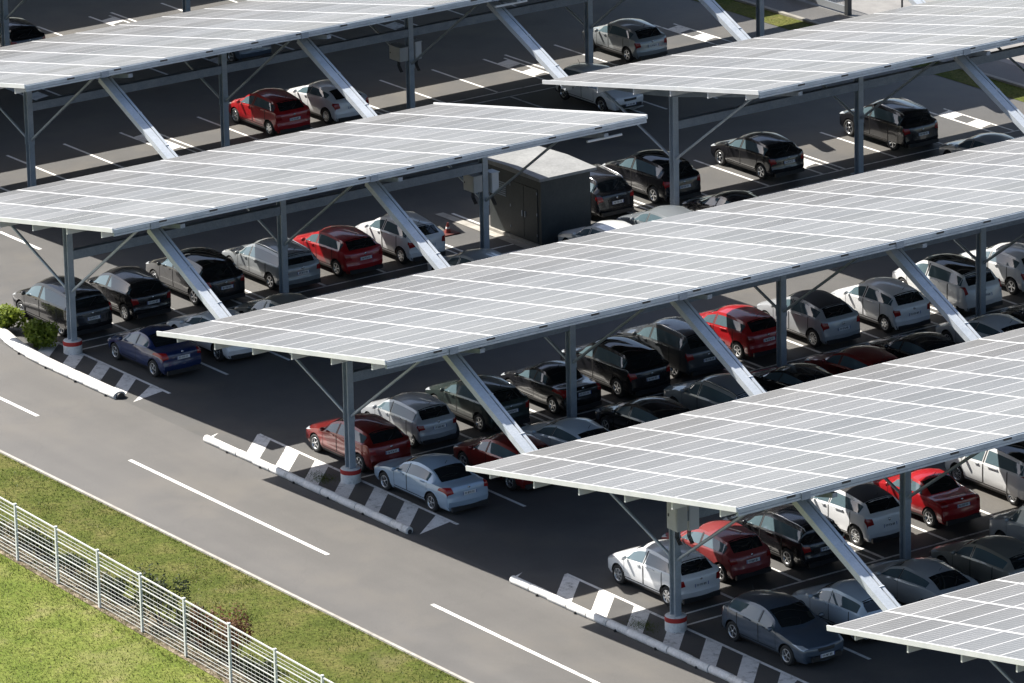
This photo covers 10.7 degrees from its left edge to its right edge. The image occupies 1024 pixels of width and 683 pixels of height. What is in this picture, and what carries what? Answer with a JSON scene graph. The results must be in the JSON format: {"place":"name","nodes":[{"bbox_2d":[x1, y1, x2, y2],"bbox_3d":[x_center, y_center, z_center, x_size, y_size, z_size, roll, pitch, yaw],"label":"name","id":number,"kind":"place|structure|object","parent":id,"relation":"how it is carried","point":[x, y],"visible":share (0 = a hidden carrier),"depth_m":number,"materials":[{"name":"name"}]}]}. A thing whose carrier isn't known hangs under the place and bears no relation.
{"place":"outdoors","nodes":[
{"label":"outdoors","id":0,"kind":"place"},
{"bbox_2d":[0,554,223,682],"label":"lawn","id":1,"kind":"structure","parent":0,"point":[28,586],"depth_m":163.46,"materials":[{"name":"plant"}]},
{"bbox_2d":[0,527,273,682],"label":"soil bed","id":2,"kind":"object","parent":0,"point":[129,624],"visible":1,"depth_m":165.82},
{"bbox_2d":[3,521,31,544],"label":"shrub","id":3,"kind":"object","parent":2,"relation":"on","point":[13,531],"visible":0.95,"depth_m":171.65,"materials":[{"name":"green plant"}]},
{"bbox_2d":[21,524,54,557],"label":"shrub","id":4,"kind":"object","parent":2,"relation":"on","point":[39,542],"visible":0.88,"depth_m":170.64,"materials":[{"name":"green plant"}]},
{"bbox_2d":[52,551,90,575],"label":"shrub","id":5,"kind":"object","parent":2,"relation":"on","point":[74,562],"visible":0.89,"depth_m":168.82,"materials":[{"name":"green plant"}]},
{"bbox_2d":[74,565,113,591],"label":"shrub","id":6,"kind":"object","parent":2,"relation":"on","point":[91,579],"visible":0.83,"depth_m":167.88,"materials":[{"name":"green plant"}]},
{"bbox_2d":[102,573,130,600],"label":"shrub","id":7,"kind":"object","parent":2,"relation":"on","point":[115,585],"visible":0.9,"depth_m":166.84,"materials":[{"name":"green plant"}]},
{"bbox_2d":[128,562,191,626],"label":"shrub","id":8,"kind":"object","parent":2,"relation":"on","point":[150,596],"visible":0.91,"depth_m":164.45,"materials":[{"name":"green plant"}]},
{"bbox_2d":[0,497,332,682],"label":"wire fence","id":9,"kind":"object","parent":2,"relation":"on","point":[185,624],"visible":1,"depth_m":163.91,"materials":[{"name":"white metal"}]},
{"bbox_2d":[163,595,206,640],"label":"shrub","id":10,"kind":"object","parent":2,"relation":"on","point":[181,613],"visible":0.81,"depth_m":163.34,"materials":[{"name":"green plant"}]},
{"bbox_2d":[189,602,215,652],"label":"shrub","id":11,"kind":"object","parent":2,"relation":"on","point":[194,621],"visible":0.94,"depth_m":162.23,"materials":[{"name":"green plant"}]},
{"bbox_2d":[207,627,239,660],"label":"shrub","id":12,"kind":"object","parent":2,"relation":"on","point":[216,650],"visible":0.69,"depth_m":161.80,"materials":[{"name":"green plant"}]},
{"bbox_2d":[208,603,253,668],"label":"shrub","id":13,"kind":"object","parent":2,"relation":"on","point":[235,623],"visible":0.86,"depth_m":160.97,"materials":[{"name":"brown plant"}]},
{"bbox_2d":[240,654,279,682],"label":"shrub","id":14,"kind":"object","parent":2,"relation":"on","point":[267,662],"visible":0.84,"depth_m":159.95,"materials":[{"name":"green plant"}]},
{"bbox_2d":[0,453,464,682],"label":"verge","id":15,"kind":"structure","parent":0,"point":[271,616],"depth_m":167.56,"materials":[{"name":"plant"}]},
{"bbox_2d":[0,344,728,682],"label":"road","id":16,"kind":"structure","parent":0,"point":[384,581],"depth_m":171.32,"materials":[{"name":"grey asphalt"}]},
{"bbox_2d":[0,397,598,682],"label":"road markings","id":17,"kind":"object","parent":16,"relation":"on","point":[326,553],"visible":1,"depth_m":171.71,"materials":[{"name":"paint"}]},
{"bbox_2d":[509,575,750,682],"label":"barrier kerb","id":18,"kind":"structure","parent":16,"relation":"on","point":[655,644],"depth_m":163.19,"materials":[{"name":"grey concrete"}]},
{"bbox_2d":[0,0,1023,682],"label":"parking lot","id":19,"kind":"structure","parent":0,"point":[548,536],"depth_m":202.16,"materials":[{"name":"grey asphalt"}]},
{"bbox_2d":[0,303,26,328],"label":"leafy bush","id":20,"kind":"object","parent":19,"relation":"on","point":[9,316],"visible":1,"depth_m":192.86,"materials":[{"name":"green plant"}]},
{"bbox_2d":[0,17,45,46],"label":"parked car","id":21,"kind":"object","parent":19,"relation":"on","point":[21,30],"visible":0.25,"depth_m":228.94,"materials":[{"name":"black paint"}]},
{"bbox_2d":[21,317,58,349],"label":"leafy bush","id":22,"kind":"object","parent":19,"relation":"on","point":[37,332],"visible":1,"depth_m":191.09,"materials":[{"name":"green plant"}]},
{"bbox_2d":[13,276,112,335],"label":"parked car","id":23,"kind":"object","parent":19,"relation":"on","point":[44,300],"visible":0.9,"depth_m":192.56,"materials":[{"name":"black paint"}]},
{"bbox_2d":[0,327,125,398],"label":"barrier kerb","id":24,"kind":"structure","parent":19,"relation":"on","point":[10,339],"depth_m":188.57,"materials":[{"name":"grey concrete"}]},
{"bbox_2d":[0,0,190,46],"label":"solar canopy","id":25,"kind":"object","parent":19,"relation":"on","point":[4,22],"visible":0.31,"depth_m":226.81,"materials":[{"name":"metal"}]},
{"bbox_2d":[85,266,170,320],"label":"parked car","id":26,"kind":"object","parent":19,"relation":"on","point":[129,292],"visible":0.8,"depth_m":194.09,"materials":[{"name":"black paint"}]},
{"bbox_2d":[107,324,201,376],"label":"parked car","id":27,"kind":"object","parent":19,"relation":"on","point":[151,350],"visible":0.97,"depth_m":188.07,"materials":[{"name":"blue paint"}]},
{"bbox_2d":[146,247,244,304],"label":"parked car","id":28,"kind":"object","parent":19,"relation":"on","point":[222,276],"visible":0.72,"depth_m":195.74,"materials":[{"name":"black paint"}]},
{"bbox_2d":[166,309,265,361],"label":"parked car","id":29,"kind":"object","parent":19,"relation":"on","point":[233,353],"visible":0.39,"depth_m":189.90,"materials":[{"name":"white paint"}]},
{"bbox_2d":[227,44,271,61],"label":"parked car","id":30,"kind":"object","parent":19,"relation":"on","point":[249,53],"visible":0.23,"depth_m":227.58,"materials":[{"name":"paint"}]},
{"bbox_2d":[228,88,310,135],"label":"parked car","id":31,"kind":"object","parent":19,"relation":"on","point":[272,111],"visible":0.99,"depth_m":217.10,"materials":[{"name":"red paint"}]},
{"bbox_2d":[222,237,320,289],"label":"parked car","id":32,"kind":"object","parent":19,"relation":"on","point":[258,259],"visible":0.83,"depth_m":197.28,"materials":[{"name":"grey paint"}]},
{"bbox_2d":[234,293,308,313],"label":"parked car","id":33,"kind":"object","parent":19,"relation":"on","point":[277,299],"visible":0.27,"depth_m":191.71,"materials":[{"name":"paint"}]},
{"bbox_2d":[203,435,412,533],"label":"barrier kerb","id":34,"kind":"structure","parent":19,"relation":"on","point":[316,488],"depth_m":176.34,"materials":[{"name":"grey concrete"}]},
{"bbox_2d":[0,102,647,354],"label":"solar canopy","id":35,"kind":"object","parent":19,"relation":"on","point":[154,198],"visible":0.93,"depth_m":191.56,"materials":[{"name":"metal"}]},
{"bbox_2d":[463,173,482,203],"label":"electrical box","id":36,"kind":"object","parent":35,"relation":"attached to","point":[472,183],"visible":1,"depth_m":199.19,"materials":[{"name":"black metal"}]},
{"bbox_2d":[488,169,499,204],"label":"electrical box","id":37,"kind":"object","parent":35,"relation":"attached to","point":[493,180],"visible":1,"depth_m":199.60,"materials":[{"name":"grey metal"}]},
{"bbox_2d":[285,79,368,123],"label":"parked car","id":38,"kind":"object","parent":19,"relation":"on","point":[326,100],"visible":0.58,"depth_m":218.57,"materials":[{"name":"white paint"}]},
{"bbox_2d":[293,225,382,275],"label":"parked car","id":39,"kind":"object","parent":19,"relation":"on","point":[340,250],"visible":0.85,"depth_m":198.70,"materials":[{"name":"red paint"}]},
{"bbox_2d":[306,413,410,471],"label":"parked car","id":40,"kind":"object","parent":19,"relation":"on","point":[378,439],"visible":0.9,"depth_m":178.03,"materials":[{"name":"red paint"}]},
{"bbox_2d":[355,211,445,263],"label":"parked car","id":41,"kind":"object","parent":19,"relation":"on","point":[386,232],"visible":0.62,"depth_m":200.18,"materials":[{"name":"white paint"}]},
{"bbox_2d":[361,392,459,447],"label":"parked car","id":42,"kind":"object","parent":19,"relation":"on","point":[419,418],"visible":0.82,"depth_m":180.23,"materials":[{"name":"silver paint"}]},
{"bbox_2d":[38,340,807,682],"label":"hatched markings","id":43,"kind":"object","parent":19,"relation":"on","point":[602,602],"visible":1,"depth_m":173.66,"materials":[{"name":"paint"}]},
{"bbox_2d":[374,453,488,512],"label":"parked car","id":44,"kind":"object","parent":19,"relation":"on","point":[437,481],"visible":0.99,"depth_m":174.24,"materials":[{"name":"silver paint"}]},
{"bbox_2d":[0,0,925,186],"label":"solar canopy","id":45,"kind":"object","parent":19,"relation":"on","point":[105,56],"visible":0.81,"depth_m":209.91,"materials":[{"name":"metal"}]},
{"bbox_2d":[388,43,408,72],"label":"electrical box","id":46,"kind":"object","parent":45,"relation":"attached to","point":[398,52],"visible":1,"depth_m":217.99,"materials":[{"name":"black metal"}]},
{"bbox_2d":[427,248,502,270],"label":"parked car","id":47,"kind":"object","parent":19,"relation":"on","point":[469,255],"visible":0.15,"depth_m":196.24,"materials":[{"name":"silver paint"}]},
{"bbox_2d":[425,374,529,431],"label":"parked car","id":48,"kind":"object","parent":19,"relation":"on","point":[457,397],"visible":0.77,"depth_m":181.77,"materials":[{"name":"black paint"}]},
{"bbox_2d":[436,212,533,248],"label":"kiosk apron","id":49,"kind":"object","parent":19,"relation":"on","point":[491,233],"visible":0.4,"depth_m":203.67,"materials":[{"name":"concrete"}]},
{"bbox_2d":[453,432,548,490],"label":"parked car","id":50,"kind":"object","parent":19,"relation":"on","point":[483,449],"visible":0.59,"depth_m":176.53,"materials":[{"name":"red paint"}]},
{"bbox_2d":[0,0,1023,659],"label":"parking lines","id":51,"kind":"object","parent":19,"relation":"on","point":[702,36],"visible":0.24,"depth_m":211.93,"materials":[{"name":"paint"}]},
{"bbox_2d":[488,146,596,246],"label":"transformer kiosk","id":52,"kind":"object","parent":19,"relation":"on","point":[544,199],"visible":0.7,"depth_m":201.91,"materials":[{"name":"concrete"}]},
{"bbox_2d":[509,181,524,236],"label":"door","id":53,"kind":"structure","parent":52,"relation":"in","point":[516,189],"depth_m":202.26,"materials":[{"name":"metal"}]},
{"bbox_2d":[524,185,538,241],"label":"door","id":54,"kind":"structure","parent":52,"relation":"in","point":[530,194],"depth_m":201.57,"materials":[{"name":"metal"}]},
{"bbox_2d":[501,360,601,413],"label":"parked car","id":55,"kind":"object","parent":19,"relation":"on","point":[543,382],"visible":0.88,"depth_m":183.43,"materials":[{"name":"black paint"}]},
{"bbox_2d":[520,417,609,446],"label":"parked car","id":56,"kind":"object","parent":19,"relation":"on","point":[549,433],"visible":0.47,"depth_m":177.91,"materials":[{"name":"grey paint"}]},
{"bbox_2d":[156,137,1023,483],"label":"solar canopy","id":57,"kind":"object","parent":19,"relation":"on","point":[452,317],"visible":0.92,"depth_m":179.23,"materials":[{"name":"metal"}]},
{"bbox_2d":[558,220,630,241],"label":"parked car","id":58,"kind":"object","parent":19,"relation":"on","point":[597,227],"visible":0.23,"depth_m":199.51,"materials":[{"name":"white paint"}]},
{"bbox_2d":[555,60,642,111],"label":"parked car","id":59,"kind":"object","parent":19,"relation":"on","point":[602,101],"visible":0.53,"depth_m":219.53,"materials":[{"name":"white paint"}]},
{"bbox_2d":[590,164,633,217],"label":"parked car","id":60,"kind":"object","parent":19,"relation":"on","point":[611,192],"visible":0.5,"depth_m":204.67,"materials":[{"name":"black paint"}]},
{"bbox_2d":[560,335,670,396],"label":"parked car","id":61,"kind":"object","parent":19,"relation":"on","point":[621,365],"visible":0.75,"depth_m":184.72,"materials":[{"name":"black paint"}]},
{"bbox_2d":[582,18,667,61],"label":"parked car","id":62,"kind":"object","parent":19,"relation":"on","point":[630,39],"visible":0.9,"depth_m":226.82,"materials":[{"name":"grey paint"}]},
{"bbox_2d":[595,396,690,430],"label":"parked car","id":63,"kind":"object","parent":19,"relation":"on","point":[624,414],"visible":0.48,"depth_m":179.75,"materials":[{"name":"black paint"}]},
{"bbox_2d":[602,149,700,203],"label":"parked car","id":64,"kind":"object","parent":19,"relation":"on","point":[646,172],"visible":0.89,"depth_m":206.85,"materials":[{"name":"black paint"}]},
{"bbox_2d":[616,205,692,224],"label":"parked car","id":65,"kind":"object","parent":19,"relation":"on","point":[658,212],"visible":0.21,"depth_m":201.08,"materials":[{"name":"grey paint"}]},
{"bbox_2d":[608,539,720,605],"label":"parked car","id":66,"kind":"object","parent":19,"relation":"on","point":[645,566],"visible":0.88,"depth_m":165.77,"materials":[{"name":"white paint"}]},
{"bbox_2d":[617,316,725,377],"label":"parked car","id":67,"kind":"object","parent":19,"relation":"on","point":[678,344],"visible":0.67,"depth_m":186.47,"materials":[{"name":"grey paint"}]},
{"bbox_2d":[664,373,766,410],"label":"parked car","id":68,"kind":"object","parent":19,"relation":"on","point":[708,391],"visible":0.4,"depth_m":181.18,"materials":[{"name":"grey paint"}]},
{"bbox_2d":[661,520,770,581],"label":"parked car","id":69,"kind":"object","parent":19,"relation":"on","point":[736,551],"visible":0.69,"depth_m":167.40,"materials":[{"name":"red paint"}]},
{"bbox_2d":[682,190,758,210],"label":"parked car","id":70,"kind":"object","parent":19,"relation":"on","point":[713,200],"visible":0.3,"depth_m":203.14,"materials":[{"name":"black paint"}]},
{"bbox_2d":[698,304,775,358],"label":"parked car","id":71,"kind":"object","parent":19,"relation":"on","point":[741,331],"visible":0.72,"depth_m":188.41,"materials":[{"name":"red paint"}]},
{"bbox_2d":[465,328,1023,632],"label":"solar canopy","id":72,"kind":"object","parent":19,"relation":"on","point":[798,446],"visible":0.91,"depth_m":163.08,"materials":[{"name":"metal"}]},
{"bbox_2d":[667,502,687,545],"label":"electrical box","id":73,"kind":"object","parent":72,"relation":"attached to","point":[677,520],"visible":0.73,"depth_m":161.94,"materials":[{"name":"black metal"}]},
{"bbox_2d":[667,502,675,529],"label":"cabinet door","id":74,"kind":"structure","parent":73,"relation":"in","point":[671,519],"depth_m":161.96,"materials":[{"name":"grey metal"}]},
{"bbox_2d":[687,505,698,543],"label":"electrical box","id":75,"kind":"object","parent":72,"relation":"attached to","point":[693,523],"visible":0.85,"depth_m":162.87,"materials":[{"name":"grey metal"}]},
{"bbox_2d":[711,131,804,178],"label":"parked car","id":76,"kind":"object","parent":19,"relation":"on","point":[763,154],"visible":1,"depth_m":209.75,"materials":[{"name":"black paint"}]},
{"bbox_2d":[721,586,843,664],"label":"parked car","id":77,"kind":"object","parent":19,"relation":"on","point":[789,629],"visible":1,"depth_m":161.18,"materials":[{"name":"paint"}]},
{"bbox_2d":[542,0,1023,205],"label":"solar canopy","id":78,"kind":"object","parent":19,"relation":"on","point":[787,65],"visible":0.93,"depth_m":205.55,"materials":[{"name":"metal"}]},
{"bbox_2d":[723,504,844,567],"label":"parked car","id":79,"kind":"object","parent":19,"relation":"on","point":[788,535],"visible":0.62,"depth_m":168.49,"materials":[{"name":"black paint"}]},
{"bbox_2d":[749,363,832,391],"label":"parked car","id":80,"kind":"object","parent":19,"relation":"on","point":[776,377],"visible":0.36,"depth_m":182.96,"materials":[{"name":"black paint"}]},
{"bbox_2d":[757,289,860,347],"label":"parked car","id":81,"kind":"object","parent":19,"relation":"on","point":[816,318],"visible":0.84,"depth_m":189.54,"materials":[{"name":"silver paint"}]},
{"bbox_2d":[792,579,900,642],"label":"parked car","id":82,"kind":"object","parent":19,"relation":"on","point":[840,601],"visible":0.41,"depth_m":162.77,"materials":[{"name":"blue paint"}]},
{"bbox_2d":[804,345,898,374],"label":"parked car","id":83,"kind":"object","parent":19,"relation":"on","point":[844,360],"visible":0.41,"depth_m":184.39,"materials":[{"name":"black paint"}]},
{"bbox_2d":[810,482,899,545],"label":"parked car","id":84,"kind":"object","parent":19,"relation":"on","point":[860,514],"visible":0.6,"depth_m":170.24,"materials":[{"name":"white paint"}]},
{"bbox_2d":[831,277,930,332],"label":"parked car","id":85,"kind":"object","parent":19,"relation":"on","point":[888,304],"visible":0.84,"depth_m":191.06,"materials":[{"name":"white paint"}]},
{"bbox_2d":[840,97,938,149],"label":"parked car","id":86,"kind":"object","parent":19,"relation":"on","point":[895,123],"visible":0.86,"depth_m":213.12,"materials":[{"name":"black paint"}]},
{"bbox_2d":[865,332,955,358],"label":"parked car","id":87,"kind":"object","parent":19,"relation":"on","point":[904,345],"visible":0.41,"depth_m":185.91,"materials":[{"name":"black paint"}]},
{"bbox_2d":[867,557,978,604],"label":"parked car","id":88,"kind":"object","parent":19,"relation":"on","point":[908,581],"visible":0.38,"depth_m":164.32,"materials":[{"name":"silver paint"}]},
{"bbox_2d":[826,572,1023,682],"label":"solar canopy","id":89,"kind":"object","parent":19,"relation":"on","point":[985,620],"visible":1,"depth_m":149.98,"materials":[{"name":"glass"}]},
{"bbox_2d":[871,468,980,526],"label":"parked car","id":90,"kind":"object","parent":19,"relation":"on","point":[947,499],"visible":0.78,"depth_m":171.91,"materials":[{"name":"red paint"}]},
{"bbox_2d":[892,253,1002,312],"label":"parked car","id":91,"kind":"object","parent":19,"relation":"on","point":[951,277],"visible":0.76,"depth_m":192.94,"materials":[{"name":"white paint"}]},
{"bbox_2d":[939,132,1014,155],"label":"parked car","id":92,"kind":"object","parent":19,"relation":"on","point":[981,139],"visible":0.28,"depth_m":209.72,"materials":[{"name":"silver paint"}]},
{"bbox_2d":[931,535,1023,583],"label":"parked car","id":93,"kind":"object","parent":19,"relation":"on","point":[982,559],"visible":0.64,"depth_m":166.04,"materials":[{"name":"brown paint"}]},
{"bbox_2d":[936,313,1023,343],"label":"parked car","id":94,"kind":"object","parent":19,"relation":"on","point":[986,325],"visible":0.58,"depth_m":187.71,"materials":[{"name":"white paint"}]},
{"bbox_2d":[945,441,1023,504],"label":"parked car","id":95,"kind":"object","parent":19,"relation":"on","point":[1000,470],"visible":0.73,"depth_m":174.01,"materials":[{"name":"white paint"}]},
{"bbox_2d":[959,242,1023,294],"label":"parked car","id":96,"kind":"object","parent":19,"relation":"on","point":[1006,266],"visible":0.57,"depth_m":195.01,"materials":[{"name":"white paint"}]},
{"bbox_2d":[989,505,1023,541],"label":"parked car","id":97,"kind":"object","parent":19,"relation":"on","point":[1010,523],"visible":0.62,"depth_m":169.00,"materials":[{"name":"silver paint"}]},
{"bbox_2d":[1000,303,1023,321],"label":"parked car","id":98,"kind":"object","parent":19,"relation":"on","point":[1016,311],"visible":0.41,"depth_m":190.30,"materials":[{"name":"black paint"}]},
{"bbox_2d":[333,0,1021,617],"bbox_3d":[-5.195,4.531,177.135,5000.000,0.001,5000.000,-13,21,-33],"label":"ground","id":99,"kind":"structure","parent":0,"point":[771,24],"depth_m":223.92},
{"bbox_2d":[0,450,473,682],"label":"kerb","id":100,"kind":"structure","parent":99,"relation":"on","point":[402,649],"depth_m":169.22,"materials":[{"name":"concrete"}]},
{"bbox_2d":[694,0,1023,101],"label":"grass strip","id":101,"kind":"object","parent":99,"relation":"on","point":[779,21],"depth_m":231.90,"materials":[{"name":"plant"}]},
{"bbox_2d":[734,0,1023,88],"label":"garden kerb","id":102,"kind":"structure","parent":99,"relation":"on","point":[990,76],"depth_m":232.45,"materials":[{"name":"grey concrete"}]},
{"bbox_2d":[748,0,1023,83],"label":"service path","id":103,"kind":"structure","parent":0,"point":[1007,71],"depth_m":233.23,"materials":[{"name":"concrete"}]},
{"bbox_2d":[798,0,1023,67],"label":"paved yard","id":104,"kind":"structure","parent":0,"point":[862,7],"depth_m":234.61,"materials":[{"name":"grey concrete"}]},
{"bbox_2d":[805,0,851,15],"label":"fence","id":105,"kind":"object","parent":104,"relation":"on","point":[846,7],"visible":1,"depth_m":233.87,"materials":[{"name":"grey"}]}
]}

